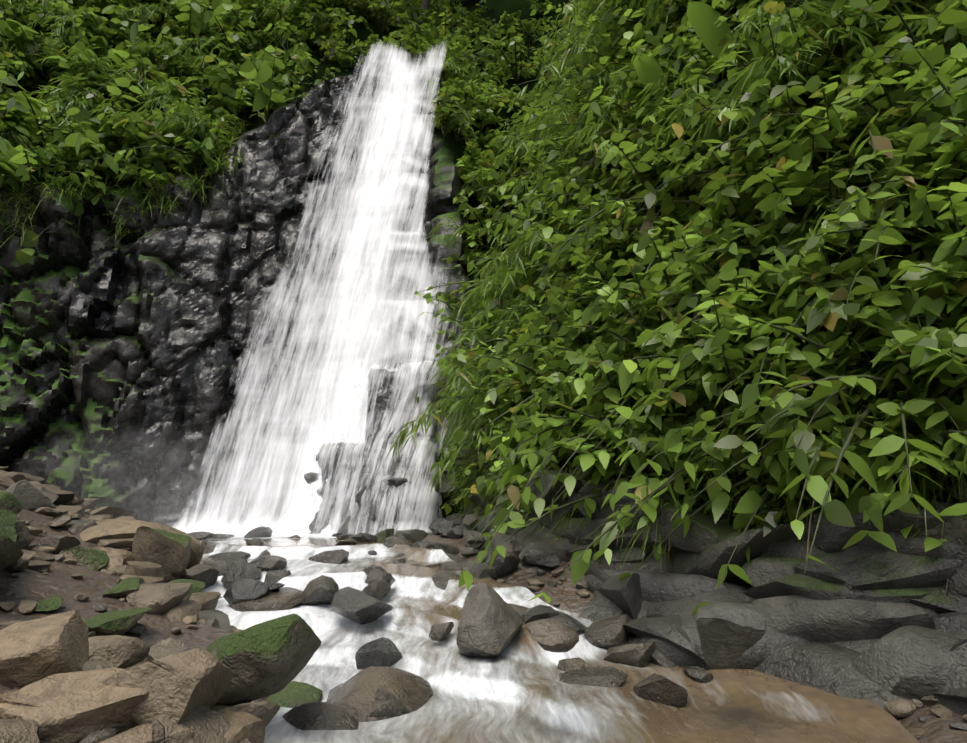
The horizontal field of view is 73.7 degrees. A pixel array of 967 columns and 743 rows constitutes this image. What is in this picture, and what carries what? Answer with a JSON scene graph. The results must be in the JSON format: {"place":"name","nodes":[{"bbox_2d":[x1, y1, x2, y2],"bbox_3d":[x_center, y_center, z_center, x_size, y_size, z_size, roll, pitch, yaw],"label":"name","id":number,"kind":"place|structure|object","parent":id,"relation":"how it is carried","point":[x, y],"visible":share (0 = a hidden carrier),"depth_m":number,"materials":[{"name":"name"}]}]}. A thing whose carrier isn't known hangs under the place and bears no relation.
{"place":"outdoors","nodes":[
{"label":"outdoors","id":0,"kind":"place"},
{"bbox_2d":[0,0,966,586],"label":"gorge cliff","id":1,"kind":"structure","parent":0,"point":[144,334],"depth_m":13.70,"materials":[{"name":"black stone"}]},
{"bbox_2d":[20,423,370,547],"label":"mist","id":2,"kind":"structure","parent":1,"relation":"on","point":[209,491],"depth_m":10.97,"materials":[{"name":"white liquid"}]},
{"bbox_2d":[172,40,446,533],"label":"waterfall","id":3,"kind":"object","parent":1,"relation":"on","point":[360,306],"visible":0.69,"depth_m":13.98,"materials":[{"name":"white liquid"}]},
{"bbox_2d":[302,234,485,534],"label":"water rivulets","id":4,"kind":"structure","parent":1,"relation":"on","point":[409,383],"depth_m":12.63,"materials":[{"name":"white liquid"}]},
{"bbox_2d":[105,451,824,587],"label":"dead branches","id":5,"kind":"object","parent":1,"relation":"on","point":[110,586],"visible":0.06,"depth_m":5.37,"materials":[{"name":"wood"}]},
{"bbox_2d":[0,0,966,616],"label":"vegetation leaves","id":6,"kind":"object","parent":1,"relation":"on","point":[890,338],"visible":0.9,"depth_m":7.87,"materials":[{"name":"green plant"}]},
{"bbox_2d":[0,503,966,742],"bbox_3d":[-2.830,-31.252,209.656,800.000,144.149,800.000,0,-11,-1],"label":"ground","id":7,"kind":"structure","parent":0,"point":[30,585],"depth_m":4.91,"materials":[{"name":"brown soil"}]},
{"bbox_2d":[0,449,966,742],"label":"boulders","id":8,"kind":"object","parent":7,"relation":"on","point":[884,627],"visible":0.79,"depth_m":4.90,"materials":[{"name":"stone"}]},
{"bbox_2d":[199,533,919,742],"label":"water stream","id":9,"kind":"structure","parent":0,"point":[516,691],"depth_m":4.63,"materials":[{"name":"white liquid"}]}
]}

